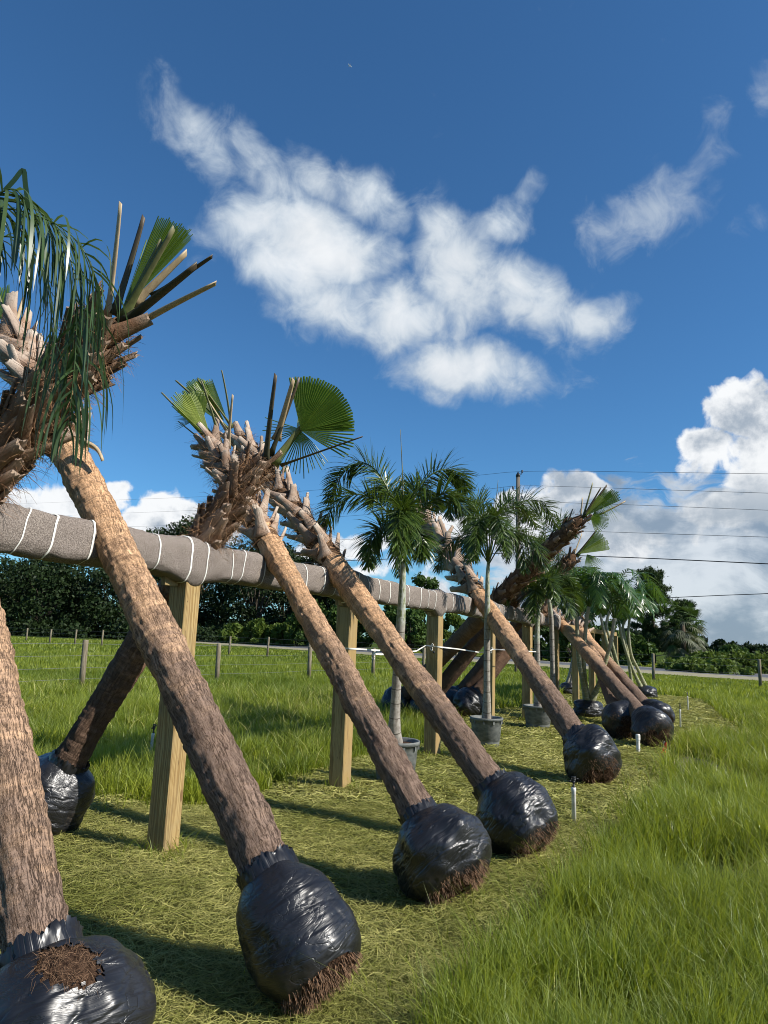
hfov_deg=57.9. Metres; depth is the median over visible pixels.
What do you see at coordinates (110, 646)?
grass
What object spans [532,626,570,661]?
shrub
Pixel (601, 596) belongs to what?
clustered palm
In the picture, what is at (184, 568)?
support rail
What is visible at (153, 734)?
sprinkler
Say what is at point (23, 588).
oak
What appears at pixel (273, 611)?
oak
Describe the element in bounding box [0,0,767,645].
sky
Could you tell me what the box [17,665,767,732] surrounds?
grass
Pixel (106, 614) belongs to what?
oak
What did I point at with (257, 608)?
oak
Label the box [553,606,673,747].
cabbage palm
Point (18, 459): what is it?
cabbage palm
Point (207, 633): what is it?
undergrowth
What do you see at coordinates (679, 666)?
shrub
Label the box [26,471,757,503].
power line
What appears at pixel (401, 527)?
foxtail palm
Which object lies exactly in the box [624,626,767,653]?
distant forest
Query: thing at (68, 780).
cabbage palm
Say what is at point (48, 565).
oak
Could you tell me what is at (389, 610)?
shrub
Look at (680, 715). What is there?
sprinkler
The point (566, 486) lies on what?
power line
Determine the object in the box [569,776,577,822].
sprinkler
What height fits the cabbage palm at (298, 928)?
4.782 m
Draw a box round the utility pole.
[512,470,522,606]
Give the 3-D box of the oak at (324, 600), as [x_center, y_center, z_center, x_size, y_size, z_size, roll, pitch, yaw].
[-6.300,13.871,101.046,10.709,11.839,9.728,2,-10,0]
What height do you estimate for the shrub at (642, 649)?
3.486 m
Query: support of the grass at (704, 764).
on the ground at (374, 645)
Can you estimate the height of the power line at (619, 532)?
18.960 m
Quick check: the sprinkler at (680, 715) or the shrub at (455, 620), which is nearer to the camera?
the sprinkler at (680, 715)
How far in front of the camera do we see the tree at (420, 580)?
80.72 m
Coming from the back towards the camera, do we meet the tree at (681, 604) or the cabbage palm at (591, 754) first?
the tree at (681, 604)
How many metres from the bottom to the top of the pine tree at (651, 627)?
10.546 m
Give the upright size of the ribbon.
0.219 m
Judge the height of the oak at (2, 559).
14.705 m
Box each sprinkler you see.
[149,724,156,752]
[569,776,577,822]
[679,704,680,727]
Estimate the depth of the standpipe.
10.61 m
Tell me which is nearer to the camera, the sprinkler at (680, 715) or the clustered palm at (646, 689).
the sprinkler at (680, 715)
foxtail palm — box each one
[311,430,478,782]
[430,480,561,746]
[499,561,585,728]
[502,501,579,699]
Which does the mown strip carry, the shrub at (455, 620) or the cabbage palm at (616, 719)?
the cabbage palm at (616, 719)
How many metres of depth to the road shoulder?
45.41 m
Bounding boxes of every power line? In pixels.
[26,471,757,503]
[131,502,754,526]
[138,486,753,512]
[232,529,754,544]
[304,552,767,563]
[649,593,767,598]
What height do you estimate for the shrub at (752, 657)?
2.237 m
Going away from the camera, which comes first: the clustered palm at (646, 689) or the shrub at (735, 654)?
the clustered palm at (646, 689)
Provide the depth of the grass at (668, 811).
6.01 m
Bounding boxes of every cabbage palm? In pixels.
[0,201,216,516]
[0,284,362,1019]
[0,603,156,1023]
[38,373,362,836]
[161,380,491,907]
[175,370,560,858]
[381,483,624,713]
[393,480,621,785]
[409,573,544,718]
[446,528,609,702]
[452,601,555,716]
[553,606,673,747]
[558,606,674,723]
[571,611,633,739]
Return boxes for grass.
[10,636,767,679]
[12,904,765,1023]
[14,648,767,702]
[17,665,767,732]
[21,689,767,791]
[33,727,767,894]
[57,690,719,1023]
[402,806,767,1023]
[674,756,764,801]
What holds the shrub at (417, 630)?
on the ground at (374, 645)
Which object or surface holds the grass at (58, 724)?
on the ground at (374, 645)
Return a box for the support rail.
[0,502,617,856]
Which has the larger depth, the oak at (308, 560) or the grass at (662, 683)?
the oak at (308, 560)
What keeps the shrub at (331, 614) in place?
on the ground at (374, 645)
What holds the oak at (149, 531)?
on the ground at (374, 645)
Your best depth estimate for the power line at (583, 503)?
44.23 m
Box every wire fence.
[8,627,761,686]
[12,640,464,683]
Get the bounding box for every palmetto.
[218,623,251,643]
[239,617,275,644]
[264,622,294,645]
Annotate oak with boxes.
[0,553,28,614]
[0,557,98,628]
[2,559,69,618]
[7,559,118,627]
[52,567,160,635]
[104,527,211,597]
[153,514,245,627]
[199,536,260,627]
[208,541,300,626]
[245,547,303,622]
[283,557,331,628]
[312,594,362,636]
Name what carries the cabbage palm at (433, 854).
on the mown strip
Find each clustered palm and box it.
[551,562,663,716]
[554,589,617,694]
[565,568,645,665]
[589,579,668,697]
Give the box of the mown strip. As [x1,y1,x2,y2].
[0,689,740,1023]
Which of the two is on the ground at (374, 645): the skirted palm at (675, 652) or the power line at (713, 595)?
the skirted palm at (675, 652)
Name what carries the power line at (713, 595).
attached to the utility pole
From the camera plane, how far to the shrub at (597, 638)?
65.03 m
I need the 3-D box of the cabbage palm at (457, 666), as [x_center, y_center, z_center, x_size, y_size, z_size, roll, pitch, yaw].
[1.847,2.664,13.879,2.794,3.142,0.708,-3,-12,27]
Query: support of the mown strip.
on the ground at (374, 645)
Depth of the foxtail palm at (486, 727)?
10.66 m
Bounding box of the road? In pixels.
[196,641,767,677]
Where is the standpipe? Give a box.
[636,734,639,751]
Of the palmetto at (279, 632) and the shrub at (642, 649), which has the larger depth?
the palmetto at (279, 632)
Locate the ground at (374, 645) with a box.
[10,635,767,1023]
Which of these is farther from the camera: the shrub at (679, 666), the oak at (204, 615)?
the oak at (204, 615)
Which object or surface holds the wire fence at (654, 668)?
on the ground at (374, 645)
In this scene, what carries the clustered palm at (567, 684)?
on the mown strip
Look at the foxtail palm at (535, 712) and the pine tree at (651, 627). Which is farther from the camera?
the pine tree at (651, 627)
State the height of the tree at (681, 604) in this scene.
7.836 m
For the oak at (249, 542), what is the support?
on the ground at (374, 645)
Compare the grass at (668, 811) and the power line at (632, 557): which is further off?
the power line at (632, 557)
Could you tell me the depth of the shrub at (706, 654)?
52.29 m
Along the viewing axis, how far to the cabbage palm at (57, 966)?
2.41 m
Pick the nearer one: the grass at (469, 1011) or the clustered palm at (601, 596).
the grass at (469, 1011)
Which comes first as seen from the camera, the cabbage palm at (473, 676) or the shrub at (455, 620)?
the cabbage palm at (473, 676)
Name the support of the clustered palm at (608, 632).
on the mown strip
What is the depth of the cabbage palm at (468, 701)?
14.79 m
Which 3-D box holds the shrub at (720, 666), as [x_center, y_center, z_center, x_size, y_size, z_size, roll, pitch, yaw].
[21.999,10.295,45.787,3.911,1.852,4.037,2,-10,0]
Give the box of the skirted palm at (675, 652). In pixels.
[659,599,708,659]
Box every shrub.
[285,597,333,646]
[324,605,336,633]
[356,620,374,648]
[382,605,410,645]
[389,608,426,652]
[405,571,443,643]
[443,613,464,655]
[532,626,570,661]
[542,626,588,659]
[588,619,619,657]
[618,631,658,665]
[655,656,686,668]
[664,655,714,671]
[683,648,740,671]
[691,655,754,674]
[718,648,765,673]
[733,650,767,673]
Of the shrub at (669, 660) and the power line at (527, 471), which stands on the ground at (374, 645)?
the shrub at (669, 660)
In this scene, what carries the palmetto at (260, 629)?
on the ground at (374, 645)
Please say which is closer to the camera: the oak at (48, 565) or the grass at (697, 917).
the grass at (697, 917)
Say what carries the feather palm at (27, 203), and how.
on the mown strip
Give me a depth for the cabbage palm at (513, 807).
6.04 m
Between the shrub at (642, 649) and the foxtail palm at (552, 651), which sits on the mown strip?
the foxtail palm at (552, 651)
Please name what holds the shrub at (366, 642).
on the ground at (374, 645)
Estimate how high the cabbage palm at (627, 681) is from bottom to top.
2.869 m
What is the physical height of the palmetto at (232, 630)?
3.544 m
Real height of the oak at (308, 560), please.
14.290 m
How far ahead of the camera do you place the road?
53.33 m
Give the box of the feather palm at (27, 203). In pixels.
[0,168,128,474]
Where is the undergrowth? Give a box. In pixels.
[6,614,374,647]
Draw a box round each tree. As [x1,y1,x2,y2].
[630,563,682,662]
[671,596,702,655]
[718,644,748,654]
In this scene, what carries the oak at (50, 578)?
on the ground at (374, 645)
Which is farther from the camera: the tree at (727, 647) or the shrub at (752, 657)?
the tree at (727, 647)
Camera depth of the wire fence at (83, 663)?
21.71 m
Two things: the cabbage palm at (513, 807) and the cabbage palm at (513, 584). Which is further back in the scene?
the cabbage palm at (513, 584)
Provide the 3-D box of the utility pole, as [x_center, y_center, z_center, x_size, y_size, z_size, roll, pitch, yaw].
[9.628,4.273,50.053,0.803,15.304,2.729,0,-10,12]
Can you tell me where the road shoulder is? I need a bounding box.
[115,637,767,680]
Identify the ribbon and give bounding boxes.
[345,643,535,659]
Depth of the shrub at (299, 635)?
86.43 m
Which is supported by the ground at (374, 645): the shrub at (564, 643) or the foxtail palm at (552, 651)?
the shrub at (564, 643)

